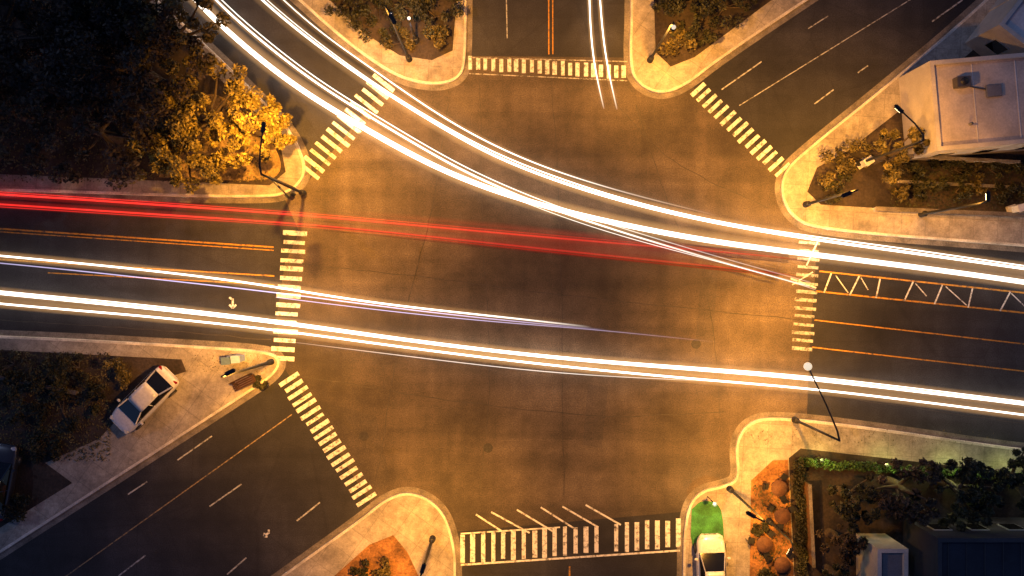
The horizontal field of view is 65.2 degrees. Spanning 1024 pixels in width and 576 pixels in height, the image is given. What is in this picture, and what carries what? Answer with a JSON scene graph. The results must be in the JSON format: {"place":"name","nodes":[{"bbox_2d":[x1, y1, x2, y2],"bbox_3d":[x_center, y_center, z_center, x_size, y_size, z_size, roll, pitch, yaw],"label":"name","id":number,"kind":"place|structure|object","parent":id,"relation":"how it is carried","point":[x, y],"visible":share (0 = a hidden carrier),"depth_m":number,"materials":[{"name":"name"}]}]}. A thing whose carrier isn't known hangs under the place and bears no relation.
{"place":"outdoors","nodes":[
{"label":"outdoors","id":0,"kind":"place"},
{"bbox_2d":[0,330,285,559],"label":"pavement","id":1,"kind":"structure","parent":0,"point":[200,399],"depth_m":49.87,"materials":[{"name":"concrete"}]},
{"bbox_2d":[0,350,185,526],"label":"garden bed","id":2,"kind":"object","parent":1,"relation":"on","point":[40,482],"visible":0.64,"depth_m":49.86,"materials":[{"name":"soil"}]},
{"bbox_2d":[0,442,23,520],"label":"parked car","id":3,"kind":"object","parent":2,"relation":"on","point":[11,459],"visible":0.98,"depth_m":49.03,"materials":[{"name":"paint"}]},
{"bbox_2d":[0,349,34,385],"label":"shrub","id":4,"kind":"object","parent":2,"relation":"on","point":[15,376],"visible":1,"depth_m":49.41,"materials":[{"name":"green plant"}]},
{"bbox_2d":[2,493,32,522],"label":"shrub","id":5,"kind":"object","parent":2,"relation":"on","point":[17,499],"visible":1,"depth_m":49.22,"materials":[{"name":"green plant"}]},
{"bbox_2d":[0,378,40,427],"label":"shrub","id":6,"kind":"object","parent":2,"relation":"on","point":[16,416],"visible":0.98,"depth_m":49.23,"materials":[{"name":"green plant"}]},
{"bbox_2d":[20,352,64,394],"bbox_3d":[-28.939,5.659,49.194,2.526,1.437,2.841,-22,90,0],"label":"shrub","id":7,"kind":"object","parent":2,"relation":"on","point":[34,387],"visible":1,"depth_m":49.10,"materials":[{"name":"green plant"}]},
{"bbox_2d":[28,423,61,465],"bbox_3d":[-28.836,9.647,49.390,2.125,1.191,2.687,0,90,0],"label":"shrub","id":8,"kind":"object","parent":2,"relation":"on","point":[36,451],"visible":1,"depth_m":49.41,"materials":[{"name":"green plant"}]},
{"bbox_2d":[0,351,110,461],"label":"leaf litter","id":9,"kind":"object","parent":2,"relation":"on","point":[84,444],"visible":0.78,"depth_m":49.80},
{"bbox_2d":[31,388,80,438],"bbox_3d":[-27.925,7.540,49.335,3.021,1.166,2.877,33,90,0],"label":"shrub","id":10,"kind":"object","parent":2,"relation":"on","point":[57,397],"visible":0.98,"depth_m":49.27,"materials":[{"name":"green plant"}]},
{"bbox_2d":[52,351,89,390],"bbox_3d":[-27.125,5.112,49.192,2.296,1.442,2.530,0,90,0],"label":"shrub","id":11,"kind":"object","parent":2,"relation":"on","point":[62,363],"visible":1,"depth_m":49.19,"materials":[{"name":"green plant"}]},
{"bbox_2d":[75,381,105,415],"bbox_3d":[-25.902,6.731,49.432,1.672,0.967,2.080,30,90,0],"label":"shrub","id":12,"kind":"object","parent":2,"relation":"on","point":[96,406],"visible":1,"depth_m":49.35,"materials":[{"name":"green plant"}]},
{"bbox_2d":[102,357,131,389],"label":"shrub","id":13,"kind":"object","parent":2,"relation":"on","point":[117,364],"visible":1,"depth_m":49.19,"materials":[{"name":"green plant"}]},
{"bbox_2d":[110,366,178,433],"bbox_3d":[-22.645,6.895,49.122,4.665,1.490,2.200,-45,90,0],"label":"parked car","id":14,"kind":"object","parent":1,"relation":"on","point":[145,398],"visible":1,"depth_m":48.78,"materials":[{"name":"paint"}]},
{"bbox_2d":[0,0,310,202],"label":"pavement","id":15,"kind":"structure","parent":0,"point":[296,174],"depth_m":49.87,"materials":[{"name":"concrete"}]},
{"bbox_2d":[0,0,285,184],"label":"garden bed","id":16,"kind":"object","parent":15,"relation":"on","point":[206,85],"visible":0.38,"depth_m":49.86,"materials":[{"name":"soil"}]},
{"bbox_2d":[0,0,136,123],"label":"broadleaf tree","id":17,"kind":"object","parent":16,"relation":"on","point":[10,38],"visible":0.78,"depth_m":43.82,"materials":[{"name":"green plant"}]},
{"bbox_2d":[22,64,157,190],"bbox_3d":[-24.197,-9.308,46.868,7.662,6.109,7.577,0,90,0],"label":"broadleaf tree","id":18,"kind":"object","parent":16,"relation":"on","point":[104,118],"visible":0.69,"depth_m":45.63,"materials":[{"name":"green plant"}]},
{"bbox_2d":[50,0,212,132],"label":"broadleaf tree","id":19,"kind":"object","parent":16,"relation":"on","point":[131,55],"visible":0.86,"depth_m":44.24,"materials":[{"name":"green plant"}]},
{"bbox_2d":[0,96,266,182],"bbox_3d":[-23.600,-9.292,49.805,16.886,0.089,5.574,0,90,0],"label":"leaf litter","id":20,"kind":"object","parent":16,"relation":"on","point":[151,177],"visible":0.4,"depth_m":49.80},
{"bbox_2d":[105,0,230,76],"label":"broadleaf tree","id":21,"kind":"object","parent":16,"relation":"on","point":[207,37],"visible":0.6,"depth_m":44.95,"materials":[{"name":"green plant"}]},
{"bbox_2d":[159,94,280,179],"bbox_3d":[-18.206,-9.387,49.856,7.588,0.001,5.375,0,90,0],"label":"lit mulch bed","id":22,"kind":"object","parent":16,"relation":"on","point":[271,167],"visible":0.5,"depth_m":49.86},
{"bbox_2d":[122,94,227,194],"bbox_3d":[-19.931,-8.462,47.722,6.306,4.420,5.827,0,90,0],"label":"broadleaf tree","id":23,"kind":"object","parent":22,"relation":"on","point":[169,150],"visible":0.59,"depth_m":46.92,"materials":[{"name":"green plant"}]},
{"bbox_2d":[140,56,273,178],"bbox_3d":[-17.583,-9.832,47.274,7.388,5.304,7.150,0,90,0],"label":"broadleaf tree","id":24,"kind":"object","parent":22,"relation":"on","point":[235,86],"visible":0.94,"depth_m":45.99,"materials":[{"name":"green plant"}]},
{"bbox_2d":[209,90,296,168],"bbox_3d":[-15.046,-9.129,47.821,4.708,4.221,4.901,20,90,0],"label":"broadleaf tree","id":25,"kind":"object","parent":22,"relation":"on","point":[278,125],"visible":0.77,"depth_m":46.70,"materials":[{"name":"green plant"}]},
{"bbox_2d":[259,121,306,196],"bbox_3d":[-12.804,-7.098,45.322,0.386,9.095,2.813,9,90,0],"label":"street lamp","id":26,"kind":"object","parent":15,"relation":"on","point":[303,193],"visible":1,"depth_m":42.01,"materials":[{"name":"metal"}]},
{"bbox_2d":[272,487,461,575],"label":"pavement","id":27,"kind":"structure","parent":0,"point":[412,520],"depth_m":49.87,"materials":[{"name":"concrete"}]},
{"bbox_2d":[335,535,417,575],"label":"mulch bed","id":28,"kind":"object","parent":27,"relation":"on","point":[393,550],"visible":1,"depth_m":49.86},
{"bbox_2d":[290,0,472,90],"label":"pavement","id":29,"kind":"structure","parent":0,"point":[448,70],"depth_m":49.87,"materials":[{"name":"concrete"}]},
{"bbox_2d":[330,0,454,59],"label":"garden bed","id":30,"kind":"object","parent":29,"relation":"on","point":[424,48],"visible":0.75,"depth_m":49.86,"materials":[{"name":"soil"}]},
{"bbox_2d":[324,0,372,27],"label":"shrub","id":31,"kind":"object","parent":30,"relation":"on","point":[353,12],"visible":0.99,"depth_m":49.23,"materials":[{"name":"green plant"}]},
{"bbox_2d":[341,0,377,28],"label":"shrub","id":32,"kind":"object","parent":30,"relation":"on","point":[373,22],"visible":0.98,"depth_m":49.15,"materials":[{"name":"green plant"}]},
{"bbox_2d":[352,0,403,45],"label":"shrub","id":33,"kind":"object","parent":30,"relation":"on","point":[384,34],"visible":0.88,"depth_m":49.36,"materials":[{"name":"green plant"}]},
{"bbox_2d":[382,26,415,49],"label":"shrub","id":34,"kind":"object","parent":30,"relation":"on","point":[408,43],"visible":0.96,"depth_m":49.29,"materials":[{"name":"green plant"}]},
{"bbox_2d":[383,0,428,30],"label":"shrub","id":35,"kind":"object","parent":30,"relation":"on","point":[400,9],"visible":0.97,"depth_m":48.58,"materials":[{"name":"green plant"}]},
{"bbox_2d":[423,24,448,49],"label":"shrub","id":36,"kind":"object","parent":30,"relation":"on","point":[440,43],"visible":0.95,"depth_m":49.20,"materials":[{"name":"green plant"}]},
{"bbox_2d":[412,0,463,38],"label":"shrub","id":37,"kind":"object","parent":30,"relation":"on","point":[444,14],"visible":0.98,"depth_m":48.92,"materials":[{"name":"green plant"}]},
{"bbox_2d":[0,0,1023,575],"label":"road","id":38,"kind":"structure","parent":0,"point":[302,68],"depth_m":50.00,"materials":[{"name":"asphalt"}]},
{"bbox_2d":[66,414,291,575],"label":"lane marking","id":39,"kind":"object","parent":38,"relation":"on","point":[178,495],"visible":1,"depth_m":49.99,"materials":[{"name":"yellow paint"}]},
{"bbox_2d":[0,0,1023,575],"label":"lane marking","id":40,"kind":"object","parent":38,"relation":"on","point":[548,52],"visible":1,"depth_m":49.99,"materials":[{"name":"yellow paint"}]},
{"bbox_2d":[118,0,962,575],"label":"lane marking","id":41,"kind":"object","parent":38,"relation":"on","point":[722,88],"visible":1,"depth_m":49.99,"materials":[{"name":"white paint"}]},
{"bbox_2d":[276,56,818,530],"bbox_3d":[2.375,0.100,49.996,34.250,0.001,30.200,0,90,0],"label":"junction road surface","id":42,"kind":"object","parent":38,"relation":"attached to","point":[604,228],"visible":0.98,"depth_m":50.00,"materials":[{"name":"asphalt"}]},
{"bbox_2d":[271,230,306,360],"bbox_3d":[-13.936,0.483,49.987,1.555,0.001,8.215,6,90,0],"label":"crosswalk marking","id":43,"kind":"object","parent":42,"relation":"on","point":[288,305],"visible":0.99,"depth_m":49.99,"materials":[{"name":"white paint"}]},
{"bbox_2d":[279,372,376,506],"bbox_3d":[-11.520,9.463,49.987,1.444,0.001,9.196,-33,90,0],"label":"crosswalk marking","id":44,"kind":"object","parent":42,"relation":"on","point":[326,439],"visible":1,"depth_m":49.99,"materials":[{"name":"white paint"}]},
{"bbox_2d":[304,73,394,179],"bbox_3d":[-10.332,-10.059,49.987,1.818,0.001,7.507,40,90,0],"label":"crosswalk marking","id":45,"kind":"object","parent":42,"relation":"on","point":[348,123],"visible":1,"depth_m":49.99,"materials":[{"name":"white paint"}]},
{"bbox_2d":[316,400,389,488],"bbox_3d":[-9.307,9.279,49.992,2.701,0.001,6.937,-31,90,0],"label":"asphalt patch","id":46,"kind":"object","parent":42,"relation":"on","point":[349,425],"visible":1,"depth_m":49.99,"materials":[{"name":"asphalt"}]},
{"bbox_2d":[375,104,448,478],"bbox_3d":[-6.240,0.220,49.989,0.420,0.001,23.923,12,90,0],"label":"tar seam","id":47,"kind":"object","parent":42,"relation":"on","point":[410,292],"visible":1,"depth_m":49.99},
{"bbox_2d":[304,376,723,416],"bbox_3d":[0.106,7.105,49.989,26.333,0.001,0.985,5,90,0],"label":"tar seam","id":48,"kind":"object","parent":42,"relation":"on","point":[512,408],"visible":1,"depth_m":49.99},
{"bbox_2d":[468,56,625,78],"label":"crosswalk marking","id":49,"kind":"object","parent":42,"relation":"on","point":[593,69],"visible":1,"depth_m":49.99,"materials":[{"name":"white paint"}]},
{"bbox_2d":[469,57,626,80],"bbox_3d":[2.250,-13.675,49.983,9.934,0.001,1.270,1,90,0],"label":"stop line marking","id":50,"kind":"object","parent":42,"relation":"on","point":[545,76],"visible":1,"depth_m":49.98,"materials":[{"name":"white paint"}]},
{"bbox_2d":[476,504,620,533],"bbox_3d":[2.272,14.444,49.980,9.046,0.001,1.638,-4,90,0],"label":"hatch marking","id":51,"kind":"object","parent":42,"relation":"on","point":[536,521],"visible":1,"depth_m":49.98,"materials":[{"name":"white paint"}]},
{"bbox_2d":[300,263,797,319],"bbox_3d":[2.356,0.273,49.989,31.412,0.001,0.230,7,90,0],"label":"tar seam","id":52,"kind":"object","parent":42,"relation":"on","point":[550,293],"visible":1,"depth_m":49.99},
{"bbox_2d":[582,384,607,447],"bbox_3d":[5.175,8.000,49.992,1.264,0.001,3.889,6,90,0],"label":"asphalt patch","id":53,"kind":"object","parent":42,"relation":"on","point":[596,400],"visible":1,"depth_m":49.99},
{"bbox_2d":[636,105,719,412],"bbox_3d":[10.926,-1.867,49.989,1.196,0.001,20.166,-15,90,0],"label":"tar seam","id":54,"kind":"object","parent":42,"relation":"on","point":[690,255],"visible":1,"depth_m":49.99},
{"bbox_2d":[693,240,719,375],"bbox_3d":[12.200,1.250,49.992,1.104,0.001,8.437,5,90,0],"label":"asphalt patch","id":55,"kind":"object","parent":42,"relation":"on","point":[704,330],"visible":1,"depth_m":49.99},
{"bbox_2d":[690,82,789,176],"bbox_3d":[14.253,-9.894,49.987,7.583,0.001,1.318,44,90,0],"label":"crosswalk marking","id":56,"kind":"object","parent":42,"relation":"on","point":[739,129],"visible":1,"depth_m":49.99,"materials":[{"name":"white paint"}]},
{"bbox_2d":[792,241,819,350],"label":"crosswalk marking","id":57,"kind":"object","parent":42,"relation":"on","point":[805,300],"visible":1,"depth_m":49.99,"materials":[{"name":"white paint"}]},
{"bbox_2d":[460,518,680,562],"bbox_3d":[3.657,15.802,49.987,13.955,0.001,1.935,-4,90,0],"label":"crosswalk marking","id":58,"kind":"object","parent":38,"relation":"on","point":[544,541],"visible":1,"depth_m":49.99,"materials":[{"name":"white paint"}]},
{"bbox_2d":[461,527,679,565],"bbox_3d":[3.587,15.887,49.983,13.730,0.001,2.051,-4,90,0],"label":"stop line marking","id":59,"kind":"object","parent":38,"relation":"on","point":[559,557],"visible":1,"depth_m":49.98,"materials":[{"name":"white paint"}]},
{"bbox_2d":[790,241,1023,310],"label":"hatch marking","id":60,"kind":"object","parent":38,"relation":"on","point":[799,281],"visible":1,"depth_m":49.98,"materials":[{"name":"white paint"}]},
{"bbox_2d":[624,0,817,98],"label":"pavement","id":61,"kind":"structure","parent":0,"point":[658,77],"depth_m":49.87,"materials":[{"name":"concrete"}]},
{"bbox_2d":[654,0,770,65],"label":"garden bed","id":62,"kind":"object","parent":61,"relation":"on","point":[663,22],"visible":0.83,"depth_m":49.86,"materials":[{"name":"soil"}]},
{"bbox_2d":[651,0,697,36],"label":"shrub","id":63,"kind":"object","parent":62,"relation":"on","point":[664,3],"visible":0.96,"depth_m":48.83,"materials":[{"name":"green plant"}]},
{"bbox_2d":[658,21,697,56],"bbox_3d":[10.284,-15.024,49.223,2.212,1.378,2.233,24,90,0],"label":"shrub","id":64,"kind":"object","parent":62,"relation":"on","point":[671,43],"visible":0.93,"depth_m":49.17,"materials":[{"name":"green plant"}]},
{"bbox_2d":[684,0,718,46],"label":"shrub","id":65,"kind":"object","parent":62,"relation":"on","point":[709,38],"visible":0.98,"depth_m":48.94,"materials":[{"name":"green plant"}]},
{"bbox_2d":[702,0,751,30],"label":"shrub","id":66,"kind":"object","parent":62,"relation":"on","point":[722,6],"visible":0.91,"depth_m":48.99,"materials":[{"name":"green plant"}]},
{"bbox_2d":[677,412,1023,575],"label":"pavement","id":67,"kind":"structure","parent":0,"point":[750,459],"depth_m":49.87,"materials":[{"name":"concrete"}]},
{"bbox_2d":[691,501,723,545],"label":"lawn","id":68,"kind":"structure","parent":67,"relation":"on","point":[706,517],"depth_m":49.86,"materials":[{"name":"green plant"}]},
{"bbox_2d":[694,533,730,575],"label":"parked car","id":69,"kind":"object","parent":67,"relation":"on","point":[710,552],"visible":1,"depth_m":48.96,"materials":[{"name":"paint"}]},
{"bbox_2d":[750,460,793,575],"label":"mulch bed","id":70,"kind":"object","parent":67,"relation":"on","point":[770,473],"visible":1,"depth_m":49.86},
{"bbox_2d":[745,529,777,560],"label":"shrub","id":71,"kind":"object","parent":70,"relation":"on","point":[764,544],"visible":0.98,"depth_m":49.09,"materials":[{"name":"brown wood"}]},
{"bbox_2d":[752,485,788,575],"bbox_3d":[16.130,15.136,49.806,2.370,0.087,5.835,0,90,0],"label":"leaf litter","id":72,"kind":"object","parent":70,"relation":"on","point":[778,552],"visible":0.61,"depth_m":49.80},
{"bbox_2d":[760,472,790,503],"bbox_3d":[16.490,12.171,49.388,1.840,0.925,1.600,34,90,0],"label":"patio table","id":73,"kind":"object","parent":70,"relation":"on","point":[779,488],"visible":1,"depth_m":49.09,"materials":[{"name":"brown wood"}]},
{"bbox_2d":[764,550,796,575],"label":"patio table","id":74,"kind":"object","parent":70,"relation":"on","point":[782,565],"visible":0.85,"depth_m":49.09,"materials":[{"name":"brown wood"}]},
{"bbox_2d":[765,503,798,532],"bbox_3d":[16.742,13.931,49.388,1.600,0.925,1.840,-27,90,0],"label":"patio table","id":75,"kind":"object","parent":70,"relation":"on","point":[782,516],"visible":0.94,"depth_m":49.09,"materials":[{"name":"brown wood"}]},
{"bbox_2d":[791,362,840,441],"bbox_3d":[16.630,6.161,45.985,0.436,7.770,4.910,-26,90,0],"label":"street lamp","id":76,"kind":"object","parent":67,"relation":"on","point":[807,366],"visible":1,"depth_m":42.63,"materials":[{"name":"metal"}]},
{"bbox_2d":[789,449,1023,575],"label":"garden bed","id":77,"kind":"object","parent":67,"relation":"on","point":[820,480],"visible":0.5,"depth_m":49.86,"materials":[{"name":"soil"}]},
{"bbox_2d":[791,457,809,575],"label":"hedge","id":78,"kind":"object","parent":77,"relation":"on","point":[802,567],"visible":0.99,"depth_m":49.32,"materials":[{"name":"green plant"}]},
{"bbox_2d":[803,481,815,567],"bbox_3d":[18.275,14.500,49.295,0.200,1.150,5.056,-3,90,0],"label":"wooden fence","id":79,"kind":"object","parent":77,"relation":"on","point":[809,525],"visible":0.89,"depth_m":48.91,"materials":[{"name":"brown wood"}]},
{"bbox_2d":[818,559,854,575],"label":"broadleaf tree","id":80,"kind":"object","parent":77,"relation":"on","point":[828,570],"visible":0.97,"depth_m":48.04,"materials":[{"name":"green plant"}]},
{"bbox_2d":[815,524,868,570],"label":"broadleaf tree","id":81,"kind":"object","parent":77,"relation":"on","point":[845,553],"visible":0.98,"depth_m":47.64,"materials":[{"name":"green plant"}]},
{"bbox_2d":[827,474,880,534],"bbox_3d":[20.297,12.843,48.061,3.091,3.748,3.554,0,90,0],"label":"broadleaf tree","id":82,"kind":"object","parent":77,"relation":"on","point":[847,513],"visible":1,"depth_m":46.95,"materials":[{"name":"green plant"}]},
{"bbox_2d":[856,533,907,575],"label":"storage shed","id":83,"kind":"structure","parent":77,"relation":"on","point":[883,554],"depth_m":47.21,"materials":[{"name":"paint"}]},
{"bbox_2d":[867,457,941,526],"bbox_3d":[23.201,11.862,47.759,4.325,4.346,3.991,0,90,0],"label":"broadleaf tree","id":84,"kind":"object","parent":77,"relation":"on","point":[901,503],"visible":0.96,"depth_m":46.86,"materials":[{"name":"green plant"}]},
{"bbox_2d":[798,457,1023,481],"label":"hedge","id":85,"kind":"object","parent":77,"relation":"on","point":[836,466],"visible":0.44,"depth_m":49.41,"materials":[{"name":"green plant"}]},
{"bbox_2d":[931,456,1004,531],"bbox_3d":[26.705,12.062,47.629,4.065,4.601,4.647,0,90,0],"label":"broadleaf tree","id":86,"kind":"object","parent":77,"relation":"on","point":[972,495],"visible":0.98,"depth_m":46.82,"materials":[{"name":"green plant"}]},
{"bbox_2d":[992,447,1023,515],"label":"broadleaf tree","id":87,"kind":"object","parent":77,"relation":"on","point":[1012,479],"visible":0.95,"depth_m":47.21,"materials":[{"name":"green plant"}]},
{"bbox_2d":[775,0,1023,251],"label":"pavement","id":88,"kind":"structure","parent":0,"point":[869,112],"depth_m":49.87,"materials":[{"name":"concrete"}]},
{"bbox_2d":[807,50,1023,211],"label":"garden bed","id":89,"kind":"object","parent":88,"relation":"on","point":[873,191],"visible":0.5,"depth_m":49.86,"materials":[{"name":"soil"}]},
{"bbox_2d":[817,148,854,190],"bbox_3d":[19.641,-7.128,49.199,2.503,1.426,2.308,27,90,0],"label":"shrub","id":90,"kind":"object","parent":89,"relation":"on","point":[843,169],"visible":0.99,"depth_m":48.98,"materials":[{"name":"green plant"}]},
{"bbox_2d":[820,173,852,204],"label":"shrub","id":91,"kind":"object","parent":89,"relation":"on","point":[841,178],"visible":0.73,"depth_m":49.28,"materials":[{"name":"green plant"}]},
{"bbox_2d":[834,136,874,174],"bbox_3d":[21.125,-8.233,49.358,2.366,1.109,2.319,41,90,0],"label":"shrub","id":92,"kind":"object","parent":89,"relation":"on","point":[840,153],"visible":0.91,"depth_m":49.27,"materials":[{"name":"green plant"}]},
{"bbox_2d":[856,104,924,165],"bbox_3d":[20.735,-8.507,45.572,2.688,8.595,0.390,41,90,0],"label":"street lamp","id":93,"kind":"object","parent":89,"relation":"on","point":[898,108],"visible":0.94,"depth_m":43.17,"materials":[{"name":"metal"}]},
{"bbox_2d":[864,125,929,184],"bbox_3d":[22.593,-8.365,47.780,2.934,4.303,4.153,42,90,0],"label":"broadleaf tree","id":94,"kind":"object","parent":89,"relation":"on","point":[893,172],"visible":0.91,"depth_m":46.64,"materials":[{"name":"green plant"}]},
{"bbox_2d":[889,155,1023,211],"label":"hedge","id":95,"kind":"object","parent":89,"relation":"on","point":[989,202],"visible":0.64,"depth_m":49.80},
{"bbox_2d":[899,63,1023,160],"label":"walls","id":96,"kind":"structure","parent":89,"relation":"on","point":[914,95],"depth_m":47.88,"materials":[{"name":"paint"}]},
{"bbox_2d":[927,65,940,146],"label":"parapet","id":97,"kind":"structure","parent":96,"relation":"on","point":[934,105],"depth_m":46.13,"materials":[{"name":"paint"}]},
{"bbox_2d":[927,53,1023,66],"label":"parapet","id":98,"kind":"structure","parent":96,"relation":"on","point":[977,59],"depth_m":46.12,"materials":[{"name":"paint"}]},
{"bbox_2d":[934,139,1023,151],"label":"parapet","id":99,"kind":"structure","parent":96,"relation":"on","point":[979,145],"depth_m":46.12,"materials":[{"name":"paint"}]},
{"bbox_2d":[950,160,972,182],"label":"shrub","id":100,"kind":"object","parent":89,"relation":"on","point":[962,177],"visible":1,"depth_m":49.34,"materials":[{"name":"green plant"}]},
{"bbox_2d":[910,157,1014,164],"bbox_3d":[27.500,-7.900,49.370,7.011,1.000,0.100,3,90,0],"label":"panel","id":101,"kind":"object","parent":89,"relation":"on","point":[949,160],"visible":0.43,"depth_m":49.31,"materials":[{"name":"paint"}]},
{"bbox_2d":[908,154,1019,162],"bbox_3d":[27.500,-7.900,48.845,7.061,0.050,0.180,3,90,0],"label":"cap","id":102,"kind":"object","parent":101,"relation":"on","point":[977,159],"visible":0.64,"depth_m":48.82,"materials":[{"name":"concrete"}]},
{"bbox_2d":[965,0,1023,55],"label":"walls","id":103,"kind":"structure","parent":89,"relation":"on","point":[986,30],"depth_m":48.04,"materials":[{"name":"paint"}]},
{"bbox_2d":[996,21,1023,47],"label":"parapet","id":104,"kind":"structure","parent":103,"relation":"on","point":[1010,33],"depth_m":46.33,"materials":[{"name":"paint"}]},
{"bbox_3d":[27.250,-4.700,49.670,9.508,0.400,0.200,2,90,0],"label":"panel","id":105,"kind":"object","parent":89,"relation":"on","visible":0},
{"bbox_2d":[875,206,1023,216],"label":"cap","id":106,"kind":"object","parent":105,"relation":"on","point":[958,212],"visible":0.89,"depth_m":49.42,"materials":[{"name":"concrete"}]},
{"bbox_2d":[903,517,1023,575],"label":"walls","id":107,"kind":"structure","parent":0,"point":[918,541],"depth_m":47.69,"materials":[{"name":"paint"}]},
{"bbox_2d":[935,536,1023,541],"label":"parapet","id":108,"kind":"structure","parent":107,"relation":"on","point":[979,538],"depth_m":45.72,"materials":[{"name":"paint"}]},
{"bbox_2d":[942,542,1023,575],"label":"roof","id":109,"kind":"structure","parent":107,"relation":"on","point":[975,558],"depth_m":45.95,"materials":[{"name":"paint"}]},
{"bbox_2d":[934,58,1023,145],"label":"roof","id":110,"kind":"structure","parent":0,"point":[998,118],"depth_m":46.35,"materials":[{"name":"concrete"}]},
{"bbox_2d":[1005,0,1023,37],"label":"roof","id":111,"kind":"structure","parent":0,"point":[1015,22],"depth_m":46.55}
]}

